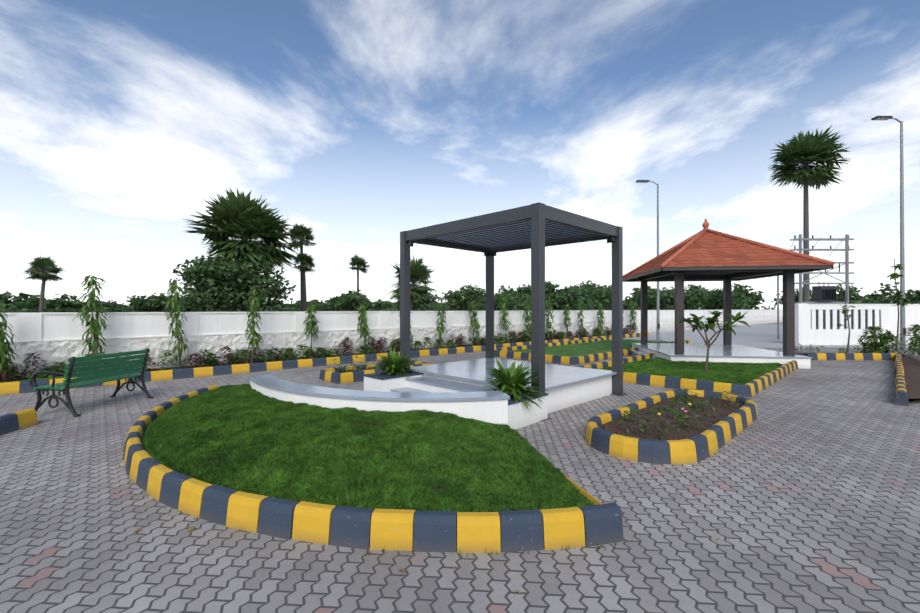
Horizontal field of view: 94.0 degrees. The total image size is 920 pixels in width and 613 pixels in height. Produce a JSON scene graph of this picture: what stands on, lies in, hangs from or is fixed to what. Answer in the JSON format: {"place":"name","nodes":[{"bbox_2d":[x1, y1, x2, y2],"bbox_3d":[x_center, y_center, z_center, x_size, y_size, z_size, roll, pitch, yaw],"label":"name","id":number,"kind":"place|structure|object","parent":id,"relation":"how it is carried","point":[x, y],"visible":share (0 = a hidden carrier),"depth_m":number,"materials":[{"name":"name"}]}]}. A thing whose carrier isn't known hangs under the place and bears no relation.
{"place":"outdoors","nodes":[
{"label":"outdoors","id":0,"kind":"place"},
{"bbox_2d":[21,333,631,378],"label":"bed soil","id":1,"kind":"structure","parent":0,"point":[182,367],"depth_m":13.26,"materials":[{"name":"brown soil"}]},
{"bbox_2d":[0,375,63,382],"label":"planting bed","id":2,"kind":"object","parent":1,"relation":"on","point":[37,378],"visible":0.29,"depth_m":9.16,"materials":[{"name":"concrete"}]},
{"bbox_2d":[0,275,637,380],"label":"young trees","id":3,"kind":"object","parent":1,"relation":"on","point":[94,328],"visible":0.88,"depth_m":11.91,"materials":[{"name":"green plant"}]},
{"bbox_2d":[0,324,637,381],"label":"wall shrubs","id":4,"kind":"object","parent":1,"relation":"on","point":[233,355],"depth_m":12.89,"materials":[{"name":"green plant"}]},
{"bbox_2d":[0,322,919,612],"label":"paving","id":5,"kind":"structure","parent":0,"point":[78,506],"depth_m":3.15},
{"bbox_2d":[0,408,37,434],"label":"kerb end","id":6,"kind":"structure","parent":5,"relation":"on","point":[16,421],"depth_m":5.86,"materials":[{"name":"yellow concrete"}]},
{"bbox_2d":[30,349,153,416],"bbox_3d":[-6.203,1.241,7.318,0.860,0.930,1.480,0,0,7],"label":"bench","id":7,"kind":"object","parent":5,"relation":"on","point":[69,383],"visible":1,"depth_m":7.00,"materials":[{"name":"green wood"}]},
{"bbox_2d":[7,393,617,556],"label":"kerb weeds","id":8,"kind":"object","parent":5,"relation":"on","point":[615,544],"visible":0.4,"depth_m":2.96,"materials":[{"name":"green plant"}]},
{"bbox_2d":[0,332,649,394],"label":"kerb wall","id":9,"kind":"structure","parent":5,"relation":"on","point":[18,387],"depth_m":11.31,"materials":[{"name":"yellow concrete"}]},
{"bbox_2d":[141,383,593,511],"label":"round lawn","id":10,"kind":"structure","parent":5,"relation":"on","point":[267,418],"depth_m":3.97,"materials":[{"name":"green plant"}]},
{"bbox_2d":[248,374,509,423],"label":"seating wall","id":11,"kind":"structure","parent":5,"relation":"on","point":[489,406],"depth_m":5.19,"materials":[{"name":"paint"}]},
{"bbox_2d":[0,309,782,379],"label":"boundary wall","id":12,"kind":"structure","parent":5,"relation":"on","point":[52,337],"depth_m":12.59,"materials":[{"name":"white paint"}]},
{"bbox_2d":[57,431,844,593],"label":"fallen leaves","id":13,"kind":"object","parent":5,"relation":"on","point":[191,528],"visible":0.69,"depth_m":3.18,"materials":[{"name":"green plant"}]},
{"bbox_2d":[123,337,797,552],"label":"kerbs","id":14,"kind":"structure","parent":5,"relation":"on","point":[598,523],"depth_m":3.24,"materials":[{"name":"yellow concrete"}]},
{"bbox_2d":[363,358,616,428],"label":"pergola platform","id":15,"kind":"structure","parent":5,"relation":"on","point":[567,386],"depth_m":7.82,"materials":[{"name":"paint"}]},
{"bbox_2d":[370,344,545,409],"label":"planter plants","id":16,"kind":"object","parent":15,"relation":"on","point":[512,381],"visible":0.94,"depth_m":6.29,"materials":[{"name":"green plant"}]},
{"bbox_2d":[400,202,625,421],"bbox_3d":[0.962,0.082,8.572,2.890,3.240,3.550,0,0,-45],"label":"pergola","id":17,"kind":"object","parent":5,"relation":"on","point":[537,228],"visible":0.83,"depth_m":8.24,"materials":[{"name":"paint"}]},
{"bbox_2d":[336,364,742,439],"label":"bed soil","id":18,"kind":"structure","parent":5,"relation":"on","point":[722,411],"depth_m":5.81,"materials":[{"name":"brown soil"}]},
{"bbox_2d":[329,354,740,439],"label":"bed plants","id":19,"kind":"object","parent":18,"relation":"on","point":[664,430],"visible":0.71,"depth_m":5.94,"materials":[{"name":"green plant"}]},
{"bbox_2d":[623,265,833,368],"bbox_3d":[8.194,-0.353,14.306,4.418,4.170,5.153,0,0,8],"label":"gazebo","id":20,"kind":"object","parent":5,"relation":"on","point":[727,350],"visible":0.69,"depth_m":12.60,"materials":[{"name":"tile"}]},
{"bbox_2d":[625,232,828,277],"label":"gazebo roof tiles","id":21,"kind":"object","parent":20,"relation":"attached to","point":[708,249],"visible":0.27,"depth_m":12.54,"materials":[{"name":"red tile"}]},
{"bbox_2d":[805,353,908,405],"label":"kerb","id":22,"kind":"structure","parent":5,"relation":"on","point":[901,396],"depth_m":13.76,"materials":[{"name":"yellow concrete"}]},
{"bbox_2d":[858,330,890,352],"bbox_3d":[14.438,1.281,14.906,0.860,0.930,1.200,0,0,41],"label":"bench","id":23,"kind":"object","parent":5,"relation":"on","point":[887,331],"visible":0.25,"depth_m":14.66,"materials":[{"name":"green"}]},
{"bbox_2d":[871,116,905,349],"bbox_3d":[17.312,-2.937,17.241,1.280,9.368,0.340,0,0,-1],"label":"light pole","id":24,"kind":"object","parent":5,"relation":"on","point":[902,288],"visible":0.73,"depth_m":17.21,"materials":[{"name":"silver metal"}]},
{"bbox_2d":[0,0,919,309],"label":"sky","id":25,"kind":"structure","parent":0,"point":[365,123],"materials":[{"name":"blue"}]},
{"bbox_2d":[511,339,674,356],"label":"lawn","id":26,"kind":"structure","parent":0,"point":[580,349],"depth_m":16.56,"materials":[{"name":"green plant"}]},
{"bbox_2d":[602,357,782,383],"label":"lawn","id":27,"kind":"structure","parent":0,"point":[659,371],"depth_m":10.78,"materials":[{"name":"green plant"}]},
{"bbox_2d":[674,309,749,370],"bbox_3d":[6.079,0.827,10.437,1.564,1.536,1.229,0,0,23],"label":"plumeria tree","id":28,"kind":"object","parent":27,"relation":"on","point":[710,322],"visible":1,"depth_m":10.39,"materials":[{"name":"green plant"}]},
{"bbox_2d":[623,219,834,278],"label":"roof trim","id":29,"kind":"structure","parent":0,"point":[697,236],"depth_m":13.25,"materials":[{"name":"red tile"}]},
{"bbox_2d":[623,324,915,347],"bbox_3d":[24.137,1.818,31.809,31.000,0.001,27.000,0,0,-1],"label":"apron","id":30,"kind":"object","parent":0,"point":[759,335],"depth_m":24.64,"materials":[{"name":"concrete"}]},
{"bbox_2d":[636,180,662,340],"bbox_3d":[9.891,-2.410,22.439,1.280,8.368,0.340,0,0,-1],"label":"light pole","id":31,"kind":"object","parent":30,"relation":"on","point":[658,299],"visible":0.96,"depth_m":22.39,"materials":[{"name":"silver metal"}]},
{"bbox_2d":[761,234,853,338],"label":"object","id":32,"kind":"object","parent":30,"relation":"on","point":[823,293],"visible":0.85,"depth_m":22.73,"materials":[{"name":"silver metal"}]},
{"bbox_2d":[795,303,919,344],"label":"wall","id":33,"kind":"structure","parent":30,"relation":"on","point":[815,324],"depth_m":19.54,"materials":[{"name":"white paint"}]},
{"bbox_2d":[796,353,919,398],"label":"bed soil","id":34,"kind":"structure","parent":0,"point":[911,366],"depth_m":9.94,"materials":[{"name":"brown soil"}]},
{"bbox_2d":[795,344,887,353],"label":"bed plants","id":35,"kind":"object","parent":34,"relation":"on","point":[810,349],"visible":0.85,"depth_m":14.43,"materials":[{"name":"green plant"}]},
{"bbox_2d":[836,259,913,352],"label":"young trees","id":36,"kind":"object","parent":34,"relation":"on","point":[894,276],"visible":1,"depth_m":15.61,"materials":[{"name":"green plant"}]},
{"bbox_2d":[856,324,919,355],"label":"bushes","id":37,"kind":"object","parent":34,"relation":"on","point":[914,343],"visible":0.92,"depth_m":14.32,"materials":[{"name":"green plant"}]},
{"label":"ground","id":38,"kind":"structure","parent":0,"visible":0},
{"bbox_2d":[161,253,296,311],"bbox_3d":[-18.025,-1.366,33.671,9.277,6.431,7.043,0,0,-29],"label":"bushy tree","id":39,"kind":"object","parent":38,"relation":"on","point":[222,281],"visible":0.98,"depth_m":32.43,"materials":[{"name":"green plant"}]},
{"bbox_2d":[0,291,721,312],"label":"tree line","id":40,"kind":"object","parent":38,"relation":"on","point":[18,304],"visible":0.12,"depth_m":90.45,"materials":[{"name":"green plant"}]},
{"bbox_2d":[23,124,850,312],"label":"palm trees","id":41,"kind":"object","parent":38,"relation":"on","point":[246,220],"visible":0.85,"depth_m":33.39,"materials":[{"name":"green plant"}]},
{"bbox_2d":[127,280,747,311],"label":"trees","id":42,"kind":"object","parent":38,"relation":"on","point":[592,294],"visible":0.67,"depth_m":42.55,"materials":[{"name":"green plant"}]},
{"bbox_2d":[468,282,919,310],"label":"tree line","id":43,"kind":"object","parent":38,"relation":"on","point":[752,300],"visible":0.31,"depth_m":83.98,"materials":[{"name":"green plant"}]}
]}

